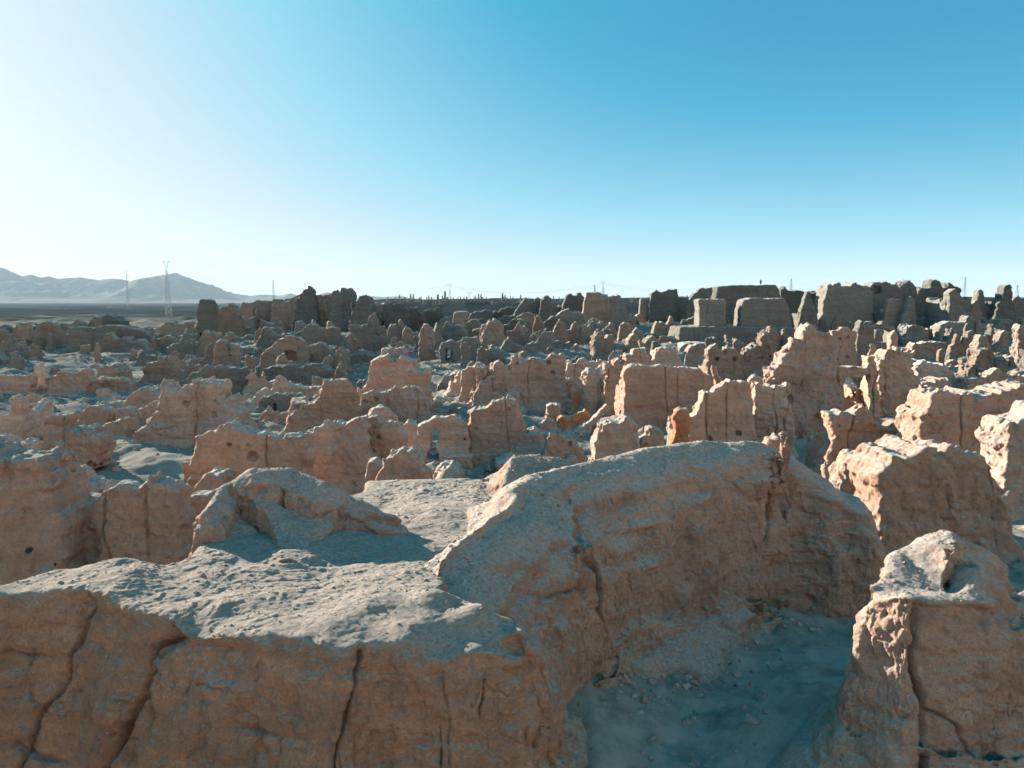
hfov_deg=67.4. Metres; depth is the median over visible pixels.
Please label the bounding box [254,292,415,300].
mountains
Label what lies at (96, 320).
ruined wall
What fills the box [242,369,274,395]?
mud stump
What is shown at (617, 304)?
ruined wall
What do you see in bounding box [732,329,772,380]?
ruined wall
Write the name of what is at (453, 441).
ruined wall
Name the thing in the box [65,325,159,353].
ruined wall
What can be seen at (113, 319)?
earth hump
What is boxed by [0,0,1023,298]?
sky
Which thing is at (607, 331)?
mud pillar
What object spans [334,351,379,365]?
ruined wall
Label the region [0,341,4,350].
mud stump
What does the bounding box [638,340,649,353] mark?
mud stump
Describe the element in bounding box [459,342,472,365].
mud pillar
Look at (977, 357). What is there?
ruined tower
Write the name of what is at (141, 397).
mud stump
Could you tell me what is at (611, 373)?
ruined wall
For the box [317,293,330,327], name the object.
ruined wall
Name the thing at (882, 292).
ruined block
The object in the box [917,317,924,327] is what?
earth bank
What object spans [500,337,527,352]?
mud stump
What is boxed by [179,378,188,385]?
mud stump
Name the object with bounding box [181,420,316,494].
ruined wall
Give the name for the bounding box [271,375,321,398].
ruined block
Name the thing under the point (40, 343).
mud stump
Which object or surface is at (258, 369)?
mud pillar
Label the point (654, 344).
mud pillar
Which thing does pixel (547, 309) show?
earth hump
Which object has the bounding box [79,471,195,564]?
ruined wall
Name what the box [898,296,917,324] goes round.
mud stump
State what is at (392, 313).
ruined tower
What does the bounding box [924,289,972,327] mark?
ruined wall
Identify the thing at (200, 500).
ruined wall
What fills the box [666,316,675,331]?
mud stump
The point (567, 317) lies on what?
ruined wall
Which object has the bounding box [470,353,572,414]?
ruined wall
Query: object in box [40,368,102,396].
ruined wall
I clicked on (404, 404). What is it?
ruined wall
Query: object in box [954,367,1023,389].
ruined wall
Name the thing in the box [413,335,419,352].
mud pillar
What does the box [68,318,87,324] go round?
ruined wall
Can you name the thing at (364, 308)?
earth hump
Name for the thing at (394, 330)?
mud stump
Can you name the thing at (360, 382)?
mud stump
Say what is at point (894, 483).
earth hump
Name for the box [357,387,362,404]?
mud stump
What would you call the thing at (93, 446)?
ruined block
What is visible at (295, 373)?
ruined block
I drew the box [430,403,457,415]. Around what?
mud stump
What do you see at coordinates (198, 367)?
mud stump
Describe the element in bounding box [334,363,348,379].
mud pillar
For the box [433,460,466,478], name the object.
mud stump
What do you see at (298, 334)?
mud stump
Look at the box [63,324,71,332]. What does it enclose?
mud stump
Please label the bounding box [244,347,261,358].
ruined wall
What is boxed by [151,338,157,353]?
mud stump
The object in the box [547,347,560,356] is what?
mud pillar
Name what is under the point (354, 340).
mud pillar
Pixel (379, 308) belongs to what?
ruined wall
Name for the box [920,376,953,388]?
ruined wall
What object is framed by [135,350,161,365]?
mud stump
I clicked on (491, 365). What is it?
mud stump
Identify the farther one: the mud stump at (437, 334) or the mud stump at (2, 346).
the mud stump at (437, 334)
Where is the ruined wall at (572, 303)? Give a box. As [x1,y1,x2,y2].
[561,293,583,311]
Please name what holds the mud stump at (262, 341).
on the ground
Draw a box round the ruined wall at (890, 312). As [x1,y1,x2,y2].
[873,298,903,330]
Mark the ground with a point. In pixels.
(796, 692)
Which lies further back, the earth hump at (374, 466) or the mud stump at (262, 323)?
the mud stump at (262, 323)
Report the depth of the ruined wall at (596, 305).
125.33 m
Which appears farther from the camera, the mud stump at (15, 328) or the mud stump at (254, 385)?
the mud stump at (15, 328)
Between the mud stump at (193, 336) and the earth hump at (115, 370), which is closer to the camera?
the earth hump at (115, 370)
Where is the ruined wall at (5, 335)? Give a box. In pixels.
[0,329,31,345]
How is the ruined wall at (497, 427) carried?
on the ground
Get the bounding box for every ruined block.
[41,412,116,469]
[77,404,116,425]
[128,377,260,448]
[212,338,229,366]
[259,362,335,385]
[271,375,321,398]
[362,352,434,407]
[381,345,409,358]
[541,430,587,462]
[588,414,639,460]
[639,425,663,447]
[682,343,705,367]
[813,282,874,331]
[862,281,903,312]
[894,379,1023,453]
[896,324,927,346]
[974,400,1023,521]
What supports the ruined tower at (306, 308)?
on the ground
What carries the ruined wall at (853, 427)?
on the ground
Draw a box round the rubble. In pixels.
[0,322,1023,767]
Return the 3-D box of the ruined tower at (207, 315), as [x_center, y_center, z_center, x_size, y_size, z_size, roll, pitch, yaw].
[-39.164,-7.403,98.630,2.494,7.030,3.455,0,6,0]
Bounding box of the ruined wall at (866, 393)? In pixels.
[836,355,882,424]
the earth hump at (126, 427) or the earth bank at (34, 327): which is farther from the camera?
the earth bank at (34, 327)
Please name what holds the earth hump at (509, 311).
on the ground
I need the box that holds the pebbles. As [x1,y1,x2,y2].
[17,440,1023,762]
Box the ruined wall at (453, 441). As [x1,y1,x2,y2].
[417,414,473,467]
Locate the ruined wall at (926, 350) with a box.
[903,340,946,359]
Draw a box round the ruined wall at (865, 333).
[852,320,890,384]
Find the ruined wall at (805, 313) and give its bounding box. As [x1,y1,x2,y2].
[792,292,819,331]
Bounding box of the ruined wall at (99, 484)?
[80,464,121,493]
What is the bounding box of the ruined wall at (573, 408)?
[566,388,581,414]
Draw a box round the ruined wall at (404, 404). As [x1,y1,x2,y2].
[360,385,430,423]
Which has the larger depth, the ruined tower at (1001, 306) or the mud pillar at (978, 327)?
the ruined tower at (1001, 306)
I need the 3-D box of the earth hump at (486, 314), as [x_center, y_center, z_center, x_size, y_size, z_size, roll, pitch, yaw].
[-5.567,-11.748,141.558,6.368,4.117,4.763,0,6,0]
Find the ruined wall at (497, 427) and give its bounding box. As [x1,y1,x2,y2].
[467,393,527,464]
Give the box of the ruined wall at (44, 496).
[0,435,92,585]
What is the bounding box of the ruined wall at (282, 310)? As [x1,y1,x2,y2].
[270,294,299,330]
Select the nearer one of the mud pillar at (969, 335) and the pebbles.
the pebbles
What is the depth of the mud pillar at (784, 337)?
94.55 m
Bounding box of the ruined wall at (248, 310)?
[240,302,260,330]
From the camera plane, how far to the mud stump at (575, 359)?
81.97 m
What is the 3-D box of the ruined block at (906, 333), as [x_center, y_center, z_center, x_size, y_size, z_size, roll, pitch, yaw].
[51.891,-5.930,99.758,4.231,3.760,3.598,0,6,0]
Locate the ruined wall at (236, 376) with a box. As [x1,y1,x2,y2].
[186,364,257,394]
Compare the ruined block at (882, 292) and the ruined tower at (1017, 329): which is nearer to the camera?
the ruined tower at (1017, 329)
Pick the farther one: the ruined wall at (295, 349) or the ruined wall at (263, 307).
the ruined wall at (263, 307)
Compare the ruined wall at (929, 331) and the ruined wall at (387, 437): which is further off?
the ruined wall at (929, 331)
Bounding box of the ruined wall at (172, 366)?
[138,351,194,384]
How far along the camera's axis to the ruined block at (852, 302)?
121.55 m
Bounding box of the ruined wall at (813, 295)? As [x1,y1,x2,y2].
[808,291,815,304]
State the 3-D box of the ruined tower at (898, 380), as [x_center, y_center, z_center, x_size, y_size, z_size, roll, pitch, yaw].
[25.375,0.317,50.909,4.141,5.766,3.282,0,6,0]
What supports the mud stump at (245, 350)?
on the ground
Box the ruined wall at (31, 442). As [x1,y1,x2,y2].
[1,433,43,448]
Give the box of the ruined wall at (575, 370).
[566,358,605,398]
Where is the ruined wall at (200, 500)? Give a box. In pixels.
[191,488,218,532]
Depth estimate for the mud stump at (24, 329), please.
101.17 m
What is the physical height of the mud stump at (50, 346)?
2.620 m
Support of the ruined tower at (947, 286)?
on the earth bank
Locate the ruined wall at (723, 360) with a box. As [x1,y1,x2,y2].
[698,343,744,381]
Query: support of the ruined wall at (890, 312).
on the ground
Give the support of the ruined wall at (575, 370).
on the ground
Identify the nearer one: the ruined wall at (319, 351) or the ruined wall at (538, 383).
the ruined wall at (538, 383)
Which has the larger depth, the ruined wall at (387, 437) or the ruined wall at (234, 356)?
the ruined wall at (234, 356)
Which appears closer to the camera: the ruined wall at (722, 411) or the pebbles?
the pebbles
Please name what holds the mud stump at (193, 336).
on the ground
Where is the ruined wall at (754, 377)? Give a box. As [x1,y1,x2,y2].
[747,374,764,396]
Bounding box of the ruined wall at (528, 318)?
[516,312,535,334]
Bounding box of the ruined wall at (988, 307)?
[985,303,990,315]
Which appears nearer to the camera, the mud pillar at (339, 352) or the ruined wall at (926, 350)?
the mud pillar at (339, 352)
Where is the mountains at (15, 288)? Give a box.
[0,268,273,302]
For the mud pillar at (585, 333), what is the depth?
107.19 m
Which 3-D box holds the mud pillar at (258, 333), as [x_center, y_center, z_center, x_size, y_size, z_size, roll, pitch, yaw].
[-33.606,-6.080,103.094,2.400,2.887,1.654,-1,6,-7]
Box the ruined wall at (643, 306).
[638,297,688,321]
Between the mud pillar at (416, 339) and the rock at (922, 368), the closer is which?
the rock at (922, 368)
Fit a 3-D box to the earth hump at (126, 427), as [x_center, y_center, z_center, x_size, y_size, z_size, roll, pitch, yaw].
[-22.965,2.846,45.201,2.480,1.977,2.923,0,6,0]
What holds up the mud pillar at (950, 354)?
on the ground
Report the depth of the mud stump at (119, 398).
58.73 m
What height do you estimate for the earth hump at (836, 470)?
3.012 m
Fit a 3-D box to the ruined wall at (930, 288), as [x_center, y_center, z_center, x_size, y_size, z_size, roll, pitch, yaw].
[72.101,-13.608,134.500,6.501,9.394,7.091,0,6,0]
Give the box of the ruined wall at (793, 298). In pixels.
[779,286,803,319]
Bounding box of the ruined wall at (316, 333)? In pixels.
[302,323,342,346]
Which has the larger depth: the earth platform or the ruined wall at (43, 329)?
the ruined wall at (43, 329)
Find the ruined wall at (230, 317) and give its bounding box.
[217,303,250,337]
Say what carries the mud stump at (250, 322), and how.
on the ground
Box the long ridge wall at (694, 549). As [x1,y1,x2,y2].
[424,431,885,767]
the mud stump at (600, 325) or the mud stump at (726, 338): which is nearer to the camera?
the mud stump at (726, 338)
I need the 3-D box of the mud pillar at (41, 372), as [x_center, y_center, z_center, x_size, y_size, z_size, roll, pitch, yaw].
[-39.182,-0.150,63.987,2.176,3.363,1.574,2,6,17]
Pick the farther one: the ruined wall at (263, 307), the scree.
the ruined wall at (263, 307)
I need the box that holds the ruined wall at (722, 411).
[666,378,756,444]
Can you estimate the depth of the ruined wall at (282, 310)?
127.36 m
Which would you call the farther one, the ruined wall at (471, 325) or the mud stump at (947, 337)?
the ruined wall at (471, 325)
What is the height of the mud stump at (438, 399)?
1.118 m
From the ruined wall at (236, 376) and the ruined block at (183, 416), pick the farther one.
the ruined wall at (236, 376)
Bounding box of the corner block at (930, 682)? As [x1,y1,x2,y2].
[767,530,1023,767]
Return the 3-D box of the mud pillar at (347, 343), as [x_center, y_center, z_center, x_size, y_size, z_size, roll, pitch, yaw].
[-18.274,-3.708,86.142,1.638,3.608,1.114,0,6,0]
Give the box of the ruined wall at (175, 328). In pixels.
[154,321,196,337]
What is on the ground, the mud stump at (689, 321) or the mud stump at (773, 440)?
the mud stump at (689, 321)
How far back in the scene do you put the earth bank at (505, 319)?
137.81 m
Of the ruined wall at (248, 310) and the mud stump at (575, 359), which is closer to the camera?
the mud stump at (575, 359)
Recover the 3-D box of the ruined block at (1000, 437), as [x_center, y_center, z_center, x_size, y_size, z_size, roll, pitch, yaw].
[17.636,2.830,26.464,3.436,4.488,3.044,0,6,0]
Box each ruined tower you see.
[196,299,218,340]
[291,286,320,331]
[328,288,356,331]
[382,302,410,329]
[408,306,425,331]
[418,323,436,360]
[423,307,444,328]
[577,367,603,416]
[871,346,920,417]
[895,279,924,317]
[941,282,961,293]
[957,346,995,376]
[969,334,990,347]
[971,289,986,317]
[987,284,1017,322]
[1009,323,1023,361]
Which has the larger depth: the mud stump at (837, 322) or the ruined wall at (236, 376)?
the mud stump at (837, 322)
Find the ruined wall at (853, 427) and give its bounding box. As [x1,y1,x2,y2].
[804,403,896,479]
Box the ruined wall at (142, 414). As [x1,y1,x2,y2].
[116,400,158,426]
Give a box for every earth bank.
[0,323,142,333]
[260,315,270,321]
[465,315,516,325]
[556,305,640,325]
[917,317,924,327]
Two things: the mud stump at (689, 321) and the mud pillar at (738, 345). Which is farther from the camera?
the mud stump at (689, 321)
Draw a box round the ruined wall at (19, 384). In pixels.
[0,373,41,394]
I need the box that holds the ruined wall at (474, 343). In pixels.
[439,336,482,362]
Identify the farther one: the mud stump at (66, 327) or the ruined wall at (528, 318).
the ruined wall at (528, 318)
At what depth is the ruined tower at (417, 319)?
119.72 m
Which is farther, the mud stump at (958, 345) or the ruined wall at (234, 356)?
the mud stump at (958, 345)
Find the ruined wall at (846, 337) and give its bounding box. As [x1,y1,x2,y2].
[829,327,859,387]
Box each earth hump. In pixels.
[95,362,139,383]
[102,314,130,325]
[104,417,140,439]
[194,467,235,491]
[348,295,382,331]
[363,457,382,485]
[375,446,433,480]
[437,370,457,390]
[438,315,452,330]
[468,309,493,319]
[487,345,507,363]
[493,307,515,318]
[513,430,543,454]
[538,295,557,322]
[635,313,645,322]
[650,346,686,366]
[651,321,667,335]
[667,406,691,444]
[828,449,854,490]
[840,434,947,555]
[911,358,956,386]
[911,439,1023,564]
[988,319,1014,331]
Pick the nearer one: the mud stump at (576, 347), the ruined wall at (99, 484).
the ruined wall at (99, 484)
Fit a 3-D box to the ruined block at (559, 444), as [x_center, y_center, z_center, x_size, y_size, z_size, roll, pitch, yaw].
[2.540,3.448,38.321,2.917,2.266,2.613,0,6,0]
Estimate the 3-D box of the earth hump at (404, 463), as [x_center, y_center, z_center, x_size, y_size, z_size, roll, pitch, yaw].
[-3.487,3.997,24.845,2.576,4.026,2.552,0,6,0]
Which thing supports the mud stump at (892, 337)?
on the ground
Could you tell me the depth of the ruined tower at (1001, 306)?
117.43 m
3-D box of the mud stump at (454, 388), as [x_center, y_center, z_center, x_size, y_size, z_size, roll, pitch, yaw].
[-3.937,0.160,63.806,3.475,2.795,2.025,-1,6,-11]
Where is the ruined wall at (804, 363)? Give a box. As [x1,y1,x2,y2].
[763,322,842,438]
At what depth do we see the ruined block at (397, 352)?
55.33 m
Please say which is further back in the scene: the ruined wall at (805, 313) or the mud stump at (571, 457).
the ruined wall at (805, 313)
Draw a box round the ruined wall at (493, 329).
[479,318,505,345]
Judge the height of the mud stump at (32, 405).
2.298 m
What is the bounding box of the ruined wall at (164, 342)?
[158,335,199,351]
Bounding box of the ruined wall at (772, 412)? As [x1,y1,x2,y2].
[751,381,798,457]
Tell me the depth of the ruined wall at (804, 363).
43.37 m
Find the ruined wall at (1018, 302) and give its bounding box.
[1012,295,1023,320]
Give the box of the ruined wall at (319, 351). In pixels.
[309,341,339,366]
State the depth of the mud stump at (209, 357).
83.82 m
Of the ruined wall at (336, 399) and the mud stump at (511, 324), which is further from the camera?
the mud stump at (511, 324)
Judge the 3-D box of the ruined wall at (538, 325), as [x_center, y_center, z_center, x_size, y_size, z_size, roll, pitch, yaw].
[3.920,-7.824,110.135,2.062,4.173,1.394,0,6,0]
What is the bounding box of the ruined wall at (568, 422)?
[556,409,593,429]
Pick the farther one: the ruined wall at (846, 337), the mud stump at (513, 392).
the ruined wall at (846, 337)
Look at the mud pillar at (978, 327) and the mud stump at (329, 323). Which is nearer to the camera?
the mud stump at (329, 323)
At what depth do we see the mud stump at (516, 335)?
98.36 m
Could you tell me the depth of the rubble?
45.71 m
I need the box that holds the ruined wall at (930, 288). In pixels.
[916,279,943,316]
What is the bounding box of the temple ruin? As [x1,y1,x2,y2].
[668,285,794,350]
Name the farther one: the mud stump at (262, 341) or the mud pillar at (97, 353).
the mud stump at (262, 341)
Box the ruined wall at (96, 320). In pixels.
[88,315,107,326]
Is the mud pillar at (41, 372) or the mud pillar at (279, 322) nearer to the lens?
the mud pillar at (41, 372)
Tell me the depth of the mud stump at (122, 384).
64.76 m
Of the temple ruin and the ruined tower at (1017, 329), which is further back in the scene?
the temple ruin
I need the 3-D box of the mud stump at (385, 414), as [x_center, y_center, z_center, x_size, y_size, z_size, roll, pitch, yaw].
[-7.589,2.595,43.612,3.500,2.817,2.008,-3,7,-24]
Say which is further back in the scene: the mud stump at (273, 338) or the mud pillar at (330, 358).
the mud stump at (273, 338)
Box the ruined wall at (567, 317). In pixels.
[556,308,585,329]
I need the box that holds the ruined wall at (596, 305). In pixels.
[581,292,611,327]
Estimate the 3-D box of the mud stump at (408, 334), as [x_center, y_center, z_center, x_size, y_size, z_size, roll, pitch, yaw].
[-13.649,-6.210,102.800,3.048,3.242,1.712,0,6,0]
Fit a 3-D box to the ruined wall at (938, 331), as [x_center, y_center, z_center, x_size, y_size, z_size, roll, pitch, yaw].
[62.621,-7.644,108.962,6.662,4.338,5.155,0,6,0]
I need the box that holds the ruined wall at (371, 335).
[349,312,388,351]
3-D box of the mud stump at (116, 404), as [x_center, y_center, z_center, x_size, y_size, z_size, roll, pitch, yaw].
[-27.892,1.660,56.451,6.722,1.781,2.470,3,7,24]
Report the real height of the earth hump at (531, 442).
1.867 m
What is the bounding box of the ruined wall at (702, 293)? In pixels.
[684,287,712,319]
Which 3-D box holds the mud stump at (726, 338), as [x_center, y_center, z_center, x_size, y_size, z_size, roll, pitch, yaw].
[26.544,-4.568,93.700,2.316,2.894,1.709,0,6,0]
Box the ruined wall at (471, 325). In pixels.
[465,319,481,334]
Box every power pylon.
[124,271,129,307]
[164,262,171,313]
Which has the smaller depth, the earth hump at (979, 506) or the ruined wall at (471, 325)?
the earth hump at (979, 506)
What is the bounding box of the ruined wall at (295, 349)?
[260,335,310,367]
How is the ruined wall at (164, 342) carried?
on the ground
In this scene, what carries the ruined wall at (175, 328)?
on the ground
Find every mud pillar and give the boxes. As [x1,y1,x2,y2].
[4,340,20,357]
[7,351,25,370]
[34,362,50,392]
[80,344,90,353]
[93,342,101,361]
[225,331,238,342]
[245,354,255,371]
[253,328,261,341]
[255,365,264,377]
[275,318,286,331]
[276,353,292,363]
[294,320,305,333]
[311,375,322,385]
[323,355,333,368]
[334,347,353,373]
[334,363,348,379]
[339,349,349,377]
[343,335,354,353]
[349,333,358,350]
[389,337,398,346]
[396,341,404,347]
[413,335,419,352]
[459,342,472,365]
[466,361,474,367]
[476,346,489,366]
[481,332,488,348]
[518,351,527,358]
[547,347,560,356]
[578,324,590,344]
[591,339,607,360]
[603,328,611,336]
[608,351,620,363]
[627,314,636,329]
[632,327,643,340]
[650,341,660,349]
[710,365,722,384]
[733,339,744,352]
[781,329,789,345]
[818,314,826,331]
[936,349,944,364]
[945,350,958,361]
[957,359,965,371]
[963,323,971,336]
[965,330,975,348]
[974,320,982,334]
[975,367,985,376]
[981,318,990,323]
[1018,317,1023,324]
[1018,349,1023,370]
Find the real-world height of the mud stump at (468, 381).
3.810 m
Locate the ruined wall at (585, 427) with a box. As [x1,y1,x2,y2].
[571,404,607,434]
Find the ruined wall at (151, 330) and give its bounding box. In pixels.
[143,326,164,338]
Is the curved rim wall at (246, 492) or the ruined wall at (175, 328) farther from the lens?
the ruined wall at (175, 328)
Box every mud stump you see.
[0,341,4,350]
[0,353,9,364]
[9,392,53,410]
[12,322,21,333]
[15,322,32,338]
[15,340,42,358]
[22,367,50,374]
[29,401,39,408]
[30,338,46,349]
[45,333,56,351]
[50,367,60,375]
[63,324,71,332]
[75,397,90,401]
[94,388,126,400]
[97,376,138,392]
[100,332,122,352]
[100,399,124,408]
[111,395,124,400]
[117,336,158,353]
[117,387,160,412]
[129,348,138,359]
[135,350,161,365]
[145,385,160,392]
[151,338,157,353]
[162,329,196,357]
[168,353,183,360]
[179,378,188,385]
[183,354,204,366]
[189,333,196,340]
[195,364,202,371]
[197,330,229,357]
[204,343,214,363]
[235,392,254,402]
[236,334,254,340]
[241,346,252,355]
[242,316,255,334]
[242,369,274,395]
[244,387,270,412]
[256,327,277,348]
[257,319,274,329]
[258,406,288,420]
[267,333,286,348]
[271,326,285,333]
[286,331,302,336]
[326,321,333,327]
[357,378,368,387]
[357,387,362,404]
[364,404,398,422]
[387,319,404,342]
[402,326,418,344]
[403,419,420,452]
[419,322,443,348]
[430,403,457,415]
[433,395,452,404]
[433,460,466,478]
[435,465,460,479]
[441,321,469,341]
[443,370,461,397]
[458,362,491,401]
[465,388,527,412]
[470,328,479,337]
[490,362,493,375]
[494,452,513,470]
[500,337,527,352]
[503,318,517,334]
[504,322,525,346]
[517,319,527,327]
[522,325,530,342]
[525,331,554,353]
[526,333,538,343]
[527,426,544,442]
[535,328,547,335]
[537,417,561,438]
[544,316,557,331]
[544,402,561,422]
[553,319,566,342]
[554,340,570,348]
[566,321,579,344]
[566,454,577,462]
[571,355,579,363]
[573,343,581,350]
[579,318,600,330]
[589,321,604,334]
[590,332,615,356]
[605,322,617,339]
[613,311,622,329]
[617,322,632,340]
[621,333,658,358]
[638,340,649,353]
[643,333,660,338]
[658,335,680,343]
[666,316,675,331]
[675,316,693,325]
[705,337,726,349]
[724,335,735,346]
[726,317,733,325]
[757,331,776,360]
[761,433,787,450]
[765,326,781,351]
[830,314,852,329]
[862,343,876,378]
[874,329,879,341]
[877,328,891,341]
[887,330,897,348]
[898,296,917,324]
[942,327,954,349]
[944,359,958,365]
[946,333,966,354]
[970,300,981,323]
[981,324,987,334]
[984,323,1002,346]
[991,330,1009,353]
[994,356,1018,372]
[1003,354,1017,367]
[1007,369,1023,374]
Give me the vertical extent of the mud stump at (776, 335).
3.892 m
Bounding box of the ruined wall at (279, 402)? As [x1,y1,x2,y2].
[253,392,311,412]
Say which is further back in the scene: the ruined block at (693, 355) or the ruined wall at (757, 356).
the ruined block at (693, 355)
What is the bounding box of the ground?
[0,296,1023,767]
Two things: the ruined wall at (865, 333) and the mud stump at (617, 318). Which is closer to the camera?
the ruined wall at (865, 333)
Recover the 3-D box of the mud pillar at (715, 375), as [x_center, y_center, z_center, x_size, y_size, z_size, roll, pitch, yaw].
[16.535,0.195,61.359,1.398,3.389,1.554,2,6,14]
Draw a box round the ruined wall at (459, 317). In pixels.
[453,311,469,324]
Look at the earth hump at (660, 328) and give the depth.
111.98 m
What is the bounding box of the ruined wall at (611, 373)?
[598,347,652,417]
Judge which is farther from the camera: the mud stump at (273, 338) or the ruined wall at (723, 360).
the mud stump at (273, 338)
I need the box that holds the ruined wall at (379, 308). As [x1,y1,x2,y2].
[375,302,385,321]
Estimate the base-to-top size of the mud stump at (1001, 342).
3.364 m
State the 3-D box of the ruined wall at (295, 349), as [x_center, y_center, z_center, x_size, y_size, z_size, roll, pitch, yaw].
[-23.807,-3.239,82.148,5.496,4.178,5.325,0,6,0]
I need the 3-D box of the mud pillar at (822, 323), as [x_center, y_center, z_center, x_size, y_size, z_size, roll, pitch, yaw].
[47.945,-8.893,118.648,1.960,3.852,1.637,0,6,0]
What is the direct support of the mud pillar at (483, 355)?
on the ground
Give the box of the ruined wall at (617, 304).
[608,294,627,330]
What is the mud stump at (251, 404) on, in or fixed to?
on the ground
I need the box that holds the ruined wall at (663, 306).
[647,289,680,322]
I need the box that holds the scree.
[573,607,835,740]
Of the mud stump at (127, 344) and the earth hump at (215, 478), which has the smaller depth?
the earth hump at (215, 478)
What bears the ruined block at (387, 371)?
on the ground
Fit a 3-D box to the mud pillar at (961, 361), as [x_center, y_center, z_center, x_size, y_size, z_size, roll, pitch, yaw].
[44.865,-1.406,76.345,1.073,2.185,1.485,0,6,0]
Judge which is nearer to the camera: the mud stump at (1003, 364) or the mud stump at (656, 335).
the mud stump at (1003, 364)
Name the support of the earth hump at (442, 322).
on the ground
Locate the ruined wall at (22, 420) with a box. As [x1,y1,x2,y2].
[0,394,53,440]
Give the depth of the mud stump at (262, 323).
123.91 m
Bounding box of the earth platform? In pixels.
[0,478,568,767]
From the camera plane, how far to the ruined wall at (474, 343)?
82.41 m
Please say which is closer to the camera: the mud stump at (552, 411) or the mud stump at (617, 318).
the mud stump at (552, 411)
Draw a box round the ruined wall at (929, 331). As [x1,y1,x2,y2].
[925,328,931,339]
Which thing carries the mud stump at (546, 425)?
on the ground
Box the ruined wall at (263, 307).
[252,298,288,316]
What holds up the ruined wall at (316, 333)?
on the ground
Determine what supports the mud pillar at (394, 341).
on the ground
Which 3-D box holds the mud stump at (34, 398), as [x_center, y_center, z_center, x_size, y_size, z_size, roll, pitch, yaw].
[-35.162,1.547,56.645,3.006,1.945,1.918,0,6,0]
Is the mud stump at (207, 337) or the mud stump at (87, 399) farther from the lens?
the mud stump at (207, 337)
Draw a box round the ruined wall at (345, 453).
[305,415,376,494]
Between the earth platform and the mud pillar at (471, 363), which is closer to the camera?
the earth platform
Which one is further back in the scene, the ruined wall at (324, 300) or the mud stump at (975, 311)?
the ruined wall at (324, 300)
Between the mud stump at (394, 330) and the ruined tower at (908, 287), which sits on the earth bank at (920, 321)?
the ruined tower at (908, 287)
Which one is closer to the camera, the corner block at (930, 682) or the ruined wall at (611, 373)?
the corner block at (930, 682)
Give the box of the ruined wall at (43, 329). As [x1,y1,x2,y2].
[29,321,68,347]
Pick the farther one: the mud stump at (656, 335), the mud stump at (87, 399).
the mud stump at (656, 335)
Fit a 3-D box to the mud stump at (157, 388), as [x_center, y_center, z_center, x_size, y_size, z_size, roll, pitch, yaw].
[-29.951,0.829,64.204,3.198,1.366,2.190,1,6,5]
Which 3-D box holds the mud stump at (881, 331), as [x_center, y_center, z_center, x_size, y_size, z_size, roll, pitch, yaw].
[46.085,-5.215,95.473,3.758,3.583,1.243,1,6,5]
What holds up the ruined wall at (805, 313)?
on the ground
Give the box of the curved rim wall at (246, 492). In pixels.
[188,468,407,562]
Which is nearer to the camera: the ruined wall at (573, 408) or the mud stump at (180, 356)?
the ruined wall at (573, 408)
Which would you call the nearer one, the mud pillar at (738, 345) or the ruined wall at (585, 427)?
the ruined wall at (585, 427)
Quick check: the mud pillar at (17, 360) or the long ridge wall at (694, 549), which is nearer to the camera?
the long ridge wall at (694, 549)
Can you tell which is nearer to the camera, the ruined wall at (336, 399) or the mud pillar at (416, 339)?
the ruined wall at (336, 399)
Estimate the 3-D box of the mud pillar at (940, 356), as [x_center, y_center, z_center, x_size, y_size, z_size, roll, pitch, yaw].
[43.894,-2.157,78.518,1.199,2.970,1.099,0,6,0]
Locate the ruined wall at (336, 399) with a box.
[284,378,361,433]
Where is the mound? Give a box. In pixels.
[468,454,577,496]
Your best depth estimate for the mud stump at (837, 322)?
116.18 m
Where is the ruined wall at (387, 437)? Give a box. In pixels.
[368,415,408,460]
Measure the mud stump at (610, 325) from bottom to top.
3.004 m
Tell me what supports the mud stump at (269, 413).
on the ground
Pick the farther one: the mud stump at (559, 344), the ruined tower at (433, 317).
the ruined tower at (433, 317)
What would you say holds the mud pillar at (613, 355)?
on the ground
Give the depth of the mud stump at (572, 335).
106.72 m
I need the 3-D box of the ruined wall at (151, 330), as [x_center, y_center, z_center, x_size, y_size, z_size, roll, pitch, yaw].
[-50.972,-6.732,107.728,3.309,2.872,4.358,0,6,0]
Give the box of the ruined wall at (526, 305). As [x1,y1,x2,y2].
[513,297,540,315]
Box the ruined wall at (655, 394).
[614,363,713,429]
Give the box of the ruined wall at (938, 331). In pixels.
[931,315,975,341]
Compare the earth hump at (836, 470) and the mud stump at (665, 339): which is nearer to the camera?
the earth hump at (836, 470)
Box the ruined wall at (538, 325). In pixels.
[532,315,544,333]
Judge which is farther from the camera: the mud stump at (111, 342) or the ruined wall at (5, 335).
the ruined wall at (5, 335)
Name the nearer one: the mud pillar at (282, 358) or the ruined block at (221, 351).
the mud pillar at (282, 358)
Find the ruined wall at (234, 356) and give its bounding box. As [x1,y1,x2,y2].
[227,343,241,364]
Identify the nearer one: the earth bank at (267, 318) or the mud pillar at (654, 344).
the mud pillar at (654, 344)
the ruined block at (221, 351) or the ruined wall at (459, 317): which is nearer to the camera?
the ruined block at (221, 351)
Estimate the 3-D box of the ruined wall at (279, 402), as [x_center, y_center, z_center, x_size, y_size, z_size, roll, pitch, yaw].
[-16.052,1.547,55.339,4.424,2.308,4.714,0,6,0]
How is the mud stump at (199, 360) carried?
on the ground
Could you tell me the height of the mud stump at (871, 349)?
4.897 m
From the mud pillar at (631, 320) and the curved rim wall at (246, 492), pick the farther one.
the mud pillar at (631, 320)
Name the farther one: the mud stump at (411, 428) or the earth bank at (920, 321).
the earth bank at (920, 321)
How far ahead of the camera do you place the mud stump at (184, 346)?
89.97 m
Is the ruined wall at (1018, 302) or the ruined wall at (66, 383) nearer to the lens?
the ruined wall at (66, 383)
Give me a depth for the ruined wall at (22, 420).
40.98 m
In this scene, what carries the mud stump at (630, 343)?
on the ground
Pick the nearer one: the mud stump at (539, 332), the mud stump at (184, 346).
the mud stump at (184, 346)

